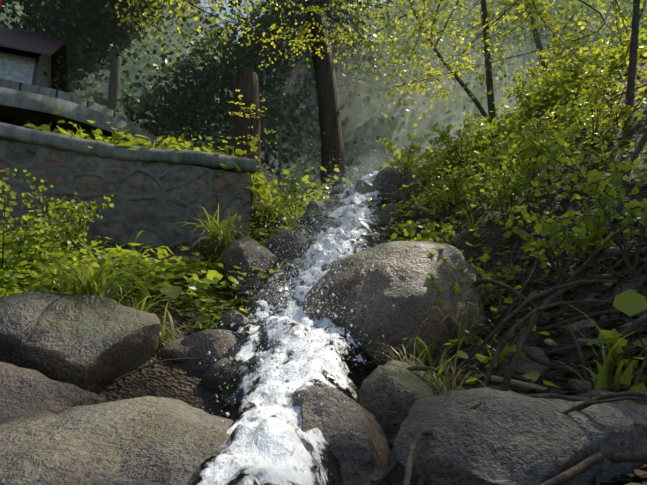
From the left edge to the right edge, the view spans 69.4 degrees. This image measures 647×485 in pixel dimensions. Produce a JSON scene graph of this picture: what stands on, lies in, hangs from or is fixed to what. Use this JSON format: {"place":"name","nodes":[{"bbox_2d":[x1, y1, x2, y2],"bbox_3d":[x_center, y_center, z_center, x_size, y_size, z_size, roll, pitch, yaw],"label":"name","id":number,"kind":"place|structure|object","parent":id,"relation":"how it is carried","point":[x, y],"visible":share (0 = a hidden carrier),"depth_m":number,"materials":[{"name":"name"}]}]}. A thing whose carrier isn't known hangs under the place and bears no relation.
{"place":"outdoors","nodes":[
{"label":"outdoors","id":0,"kind":"place"},
{"bbox_2d":[0,87,169,148],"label":"bridge","id":1,"kind":"structure","parent":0,"point":[26,103],"depth_m":8.16,"materials":[{"name":"grey stone"}]},
{"bbox_2d":[195,0,385,53],"label":"sky","id":2,"kind":"structure","parent":0,"point":[228,9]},
{"bbox_2d":[0,0,646,484],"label":"terrain","id":3,"kind":"structure","parent":0,"point":[178,380],"depth_m":3.90,"materials":[{"name":"soil"}]},
{"bbox_2d":[0,116,94,139],"bbox_3d":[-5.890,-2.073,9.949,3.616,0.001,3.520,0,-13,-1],"label":"bridge","id":4,"kind":"structure","parent":3,"relation":"on","point":[14,121],"depth_m":9.00,"materials":[{"name":"stone"}]},
{"bbox_2d":[0,27,67,92],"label":"building","id":5,"kind":"structure","parent":4,"relation":"on","point":[17,64],"depth_m":9.78,"materials":[{"name":"brown wood"}]},
{"bbox_2d":[0,362,104,418],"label":"boulder","id":6,"kind":"object","parent":3,"relation":"on","point":[24,390],"visible":0.42,"depth_m":2.08,"materials":[{"name":"grey stone"}]},
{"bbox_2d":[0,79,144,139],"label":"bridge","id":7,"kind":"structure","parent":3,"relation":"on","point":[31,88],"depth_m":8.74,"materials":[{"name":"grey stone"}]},
{"bbox_2d":[19,82,135,125],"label":"parapet wall joints","id":8,"kind":"object","parent":7,"relation":"attached to","point":[20,85],"visible":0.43,"depth_m":8.73,"materials":[{"name":"grey stone"}]},
{"bbox_2d":[0,291,160,391],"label":"boulder","id":9,"kind":"object","parent":3,"relation":"on","point":[89,342],"visible":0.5,"depth_m":2.47,"materials":[{"name":"grey stone"}]},
{"bbox_2d":[0,139,250,247],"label":"retaining wall","id":10,"kind":"structure","parent":3,"relation":"on","point":[161,200],"depth_m":5.78,"materials":[{"name":"stone"}]},
{"bbox_2d":[0,122,255,172],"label":"wall coping","id":11,"kind":"object","parent":10,"relation":"on","point":[14,133],"visible":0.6,"depth_m":5.88,"materials":[{"name":"grey stone"}]},
{"bbox_2d":[90,477,160,484],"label":"rock","id":12,"kind":"object","parent":3,"relation":"on","point":[124,481],"visible":0.08,"depth_m":1.27,"materials":[{"name":"grey stone"}]},
{"bbox_2d":[46,396,333,484],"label":"flat rock","id":13,"kind":"object","parent":12,"relation":"on","point":[164,441],"visible":0.46,"depth_m":1.55,"materials":[{"name":"grey stone"}]},
{"bbox_2d":[0,410,121,484],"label":"corner rock","id":14,"kind":"object","parent":13,"relation":"on","point":[34,450],"visible":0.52,"depth_m":1.37,"materials":[{"name":"grey stone"}]},
{"bbox_2d":[2,203,256,305],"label":"grass tufts","id":15,"kind":"object","parent":3,"relation":"on","point":[92,285],"visible":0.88,"depth_m":3.02,"materials":[{"name":"green plant"}]},
{"bbox_2d":[1,109,278,208],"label":"plants","id":16,"kind":"object","parent":3,"relation":"on","point":[117,136],"visible":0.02,"depth_m":6.37,"materials":[{"name":"green plant"}]},
{"bbox_2d":[0,207,327,329],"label":"bank herbs","id":17,"kind":"object","parent":3,"relation":"on","point":[199,285],"visible":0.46,"depth_m":3.91,"materials":[{"name":"green plant"}]},
{"bbox_2d":[0,0,404,175],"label":"forest","id":18,"kind":"object","parent":3,"relation":"on","point":[88,28],"depth_m":11.64,"materials":[{"name":"green plant"}]},
{"bbox_2d":[191,236,224,261],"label":"rock","id":19,"kind":"object","parent":3,"relation":"on","point":[209,249],"visible":0.52,"depth_m":5.00,"materials":[{"name":"grey stone"}]},
{"bbox_2d":[180,329,242,371],"bbox_3d":[-0.724,0.750,3.058,0.436,0.356,0.312,0,-13,-1],"label":"stream rock","id":20,"kind":"object","parent":3,"relation":"on","point":[210,340],"visible":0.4,"depth_m":2.96,"materials":[{"name":"grey stone"}]},
{"bbox_2d":[215,309,254,341],"bbox_3d":[-0.665,0.640,3.497,0.395,0.264,0.304,-12,-17,42],"label":"stream rock","id":21,"kind":"object","parent":3,"relation":"on","point":[235,317],"visible":0.4,"depth_m":3.37,"materials":[{"name":"grey stone"}]},
{"bbox_2d":[235,70,260,182],"bbox_3d":[-1.298,-1.758,8.136,0.604,2.560,0.607,0,-13,-1],"label":"wooden post","id":22,"kind":"object","parent":3,"relation":"on","point":[246,83],"visible":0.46,"depth_m":8.09,"materials":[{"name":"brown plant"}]},
{"bbox_2d":[219,238,277,289],"bbox_3d":[-0.749,0.306,4.559,0.580,0.720,0.507,0,-13,-1],"label":"grey rock","id":23,"kind":"object","parent":3,"relation":"on","point":[237,252],"visible":0.52,"depth_m":4.41,"materials":[{"name":"grey stone"}]},
{"bbox_2d":[237,365,263,408],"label":"stream rock","id":24,"kind":"object","parent":3,"relation":"on","point":[253,370],"depth_m":2.51,"materials":[{"name":"grey stone"}]},
{"bbox_2d":[216,260,314,412],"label":"stream water","id":25,"kind":"structure","parent":3,"relation":"on","point":[248,350],"depth_m":3.17,"materials":[{"name":"white liquid"}]},
{"bbox_2d":[242,289,288,325],"bbox_3d":[-0.415,0.621,3.890,0.564,0.446,0.411,0,-13,-1],"label":"rock","id":26,"kind":"object","parent":3,"relation":"on","point":[257,296],"visible":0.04,"depth_m":3.75,"materials":[{"name":"grey stone"}]},
{"bbox_2d":[265,230,307,258],"bbox_3d":[-0.422,0.013,5.403,0.456,0.373,0.470,5,-14,-20],"label":"rock","id":27,"kind":"object","parent":3,"relation":"on","point":[282,235],"visible":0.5,"depth_m":5.22,"materials":[{"name":"grey stone"}]},
{"bbox_2d":[278,86,296,192],"bbox_3d":[-0.962,-1.892,12.142,0.505,4.816,0.150,-2,-13,10],"label":"lamp pole","id":28,"kind":"object","parent":3,"relation":"on","point":[280,147],"depth_m":12.34,"materials":[{"name":"metal"}]},
{"bbox_2d":[186,165,393,484],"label":"stream water","id":29,"kind":"structure","parent":3,"relation":"on","point":[269,446],"depth_m":2.14,"materials":[{"name":"white liquid"}]},
{"bbox_2d":[140,87,401,423],"bbox_3d":[0.217,-0.980,5.498,1.712,4.859,7.610,-3,-13,11],"label":"water spray","id":30,"kind":"object","parent":29,"relation":"on","point":[265,394],"visible":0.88,"depth_m":3.19,"materials":[{"name":"white liquid"}]},
{"bbox_2d":[282,259,306,282],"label":"cascade rock","id":31,"kind":"object","parent":3,"relation":"on","point":[296,264],"visible":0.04,"depth_m":4.67,"materials":[{"name":"grey stone"}]},
{"bbox_2d":[213,0,415,199],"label":"tree","id":32,"kind":"object","parent":3,"relation":"on","point":[328,107],"depth_m":11.53,"materials":[{"name":"brown plant"}]},
{"bbox_2d":[306,234,324,248],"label":"cascade rock","id":33,"kind":"object","parent":3,"relation":"on","point":[311,242],"depth_m":5.47,"materials":[{"name":"grey stone"}]},
{"bbox_2d":[0,0,645,208],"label":"far forest leaves","id":34,"kind":"object","parent":3,"relation":"on","point":[142,62],"visible":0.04,"depth_m":20.99,"materials":[{"name":"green plant"}]},
{"bbox_2d":[0,79,646,392],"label":"plants","id":35,"kind":"object","parent":3,"relation":"on","point":[602,377],"visible":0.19,"depth_m":3.25,"materials":[{"name":"green plant"}]},
{"bbox_2d":[0,45,646,403],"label":"shrub","id":36,"kind":"object","parent":3,"relation":"on","point":[629,302],"depth_m":3.89,"materials":[{"name":"green plant"}]},
{"bbox_2d":[160,180,491,389],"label":"bed stones","id":37,"kind":"object","parent":3,"relation":"on","point":[176,348],"visible":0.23,"depth_m":4.22,"materials":[{"name":"grey stone"}]},
{"bbox_2d":[7,179,646,484],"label":"fallen sticks","id":38,"kind":"object","parent":3,"relation":"on","point":[506,370],"visible":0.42,"depth_m":2.33,"materials":[{"name":"brown wood"}]},
{"bbox_2d":[28,18,646,220],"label":"undergrowth","id":39,"kind":"object","parent":3,"relation":"on","point":[616,64],"visible":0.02,"depth_m":8.48,"materials":[{"name":"green plant"}]},
{"bbox_2d":[329,185,351,196],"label":"cascade rock","id":40,"kind":"object","parent":3,"relation":"on","point":[333,192],"visible":0.19,"depth_m":7.49,"materials":[{"name":"grey stone"}]},
{"bbox_2d":[292,386,390,484],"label":"boulder","id":41,"kind":"object","parent":3,"relation":"on","point":[357,440],"visible":0.65,"depth_m":1.66,"materials":[{"name":"grey stone"}]},
{"bbox_2d":[105,0,646,178],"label":"tree sapling","id":42,"kind":"object","parent":3,"relation":"on","point":[521,7],"depth_m":6.82,"materials":[{"name":"green plant"}]},
{"bbox_2d":[373,203,400,226],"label":"lip rock","id":43,"kind":"object","parent":3,"relation":"on","point":[384,216],"visible":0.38,"depth_m":6.03,"materials":[{"name":"grey stone"}]},
{"bbox_2d":[295,241,485,370],"bbox_3d":[0.590,0.565,3.602,1.550,1.184,1.489,-11,-17,39],"label":"boulder","id":44,"kind":"object","parent":3,"relation":"on","point":[399,280],"visible":0.54,"depth_m":2.99,"materials":[{"name":"grey stone"}]},
{"bbox_2d":[372,165,423,199],"bbox_3d":[1.203,-0.733,7.293,0.772,0.963,0.892,-6,-14,25],"label":"lip rock","id":45,"kind":"object","parent":3,"relation":"on","point":[389,174],"visible":0.38,"depth_m":6.96,"materials":[{"name":"grey stone"}]},
{"bbox_2d":[359,360,451,435],"bbox_3d":[0.443,0.970,2.294,0.606,0.762,0.790,-6,-14,23],"label":"mossy rock","id":46,"kind":"object","parent":3,"relation":"on","point":[403,393],"visible":0.29,"depth_m":2.08,"materials":[{"name":"grey stone"}]},
{"bbox_2d":[261,25,549,207],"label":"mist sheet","id":47,"kind":"object","parent":3,"relation":"on","point":[398,116],"visible":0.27,"depth_m":11.97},
{"bbox_2d":[320,0,491,121],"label":"slim tree","id":48,"kind":"object","parent":3,"relation":"on","point":[474,100],"visible":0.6,"depth_m":9.68,"materials":[{"name":"brown plant"}]},
{"bbox_2d":[262,27,554,201],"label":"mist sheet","id":49,"kind":"object","parent":3,"relation":"on","point":[416,104],"depth_m":15.96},
{"bbox_2d":[263,27,554,203],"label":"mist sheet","id":50,"kind":"object","parent":3,"relation":"on","point":[426,104],"visible":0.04,"depth_m":18.82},
{"bbox_2d":[261,26,562,210],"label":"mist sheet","id":51,"kind":"object","parent":3,"relation":"on","point":[349,139],"depth_m":14.00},
{"bbox_2d":[228,0,646,190],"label":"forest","id":52,"kind":"object","parent":3,"relation":"on","point":[597,37],"depth_m":13.93,"materials":[{"name":"green plant"}]},
{"bbox_2d":[355,263,536,397],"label":"dry grass","id":53,"kind":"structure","parent":3,"relation":"on","point":[457,326],"depth_m":2.59,"materials":[{"name":"green plant"}]},
{"bbox_2d":[459,0,495,124],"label":"slim tree","id":54,"kind":"object","parent":3,"relation":"on","point":[489,83],"visible":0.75,"depth_m":8.96,"materials":[{"name":"brown plant"}]},
{"bbox_2d":[316,0,646,128],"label":"tree leaves","id":55,"kind":"object","parent":3,"relation":"on","point":[627,111],"visible":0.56,"depth_m":8.35,"materials":[{"name":"green plant"}]},
{"bbox_2d":[374,43,646,389],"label":"shrubs","id":56,"kind":"object","parent":3,"relation":"on","point":[533,376],"visible":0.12,"depth_m":5.40,"materials":[{"name":"green plant"}]},
{"bbox_2d":[374,176,646,484],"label":"dead leaves","id":57,"kind":"object","parent":3,"relation":"on","point":[637,475],"visible":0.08,"depth_m":2.49,"materials":[{"name":"brown plant"}]},
{"bbox_2d":[480,0,551,83],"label":"pale tree","id":58,"kind":"object","parent":3,"relation":"on","point":[538,43],"visible":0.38,"depth_m":10.93,"materials":[{"name":"brown plant"}]},
{"bbox_2d":[387,387,646,484],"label":"rock","id":59,"kind":"object","parent":3,"relation":"on","point":[496,437],"visible":0.88,"depth_m":1.45,"materials":[{"name":"grey stone"}]},
{"bbox_2d":[390,196,646,393],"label":"slope rocks","id":60,"kind":"object","parent":3,"relation":"on","point":[524,365],"visible":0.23,"depth_m":2.40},
{"bbox_2d":[491,375,546,390],"bbox_3d":[1.074,0.688,2.093,0.608,0.176,0.036,-3,-13,14],"label":"pale stick","id":61,"kind":"object","parent":3,"relation":"on","point":[516,383],"visible":0.25,"depth_m":2.13,"materials":[{"name":"wood"}]},
{"bbox_2d":[536,99,545,118],"bbox_3d":[3.383,-1.776,7.621,0.712,1.328,0.104,2,-13,-8],"label":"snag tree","id":62,"kind":"object","parent":3,"relation":"on","point":[540,109],"visible":0.17,"depth_m":7.74,"materials":[{"name":"brown plant"}]},
{"bbox_2d":[443,0,646,57],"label":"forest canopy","id":63,"kind":"object","parent":3,"relation":"on","point":[445,13],"visible":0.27,"depth_m":13.38,"materials":[{"name":"green plant"}]},
{"bbox_2d":[561,0,639,105],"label":"tree","id":64,"kind":"object","parent":3,"relation":"on","point":[631,79],"visible":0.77,"depth_m":6.32,"materials":[{"name":"brown plant"}]},
{"bbox_2d":[584,389,646,464],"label":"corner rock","id":65,"kind":"object","parent":3,"relation":"on","point":[639,409],"visible":0.21,"depth_m":1.60,"materials":[{"name":"grey stone"}]},
{"bbox_2d":[600,80,646,230],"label":"branch","id":66,"kind":"object","parent":3,"relation":"on","point":[639,147],"visible":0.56,"depth_m":3.70,"materials":[{"name":"brown plant"}]}
]}

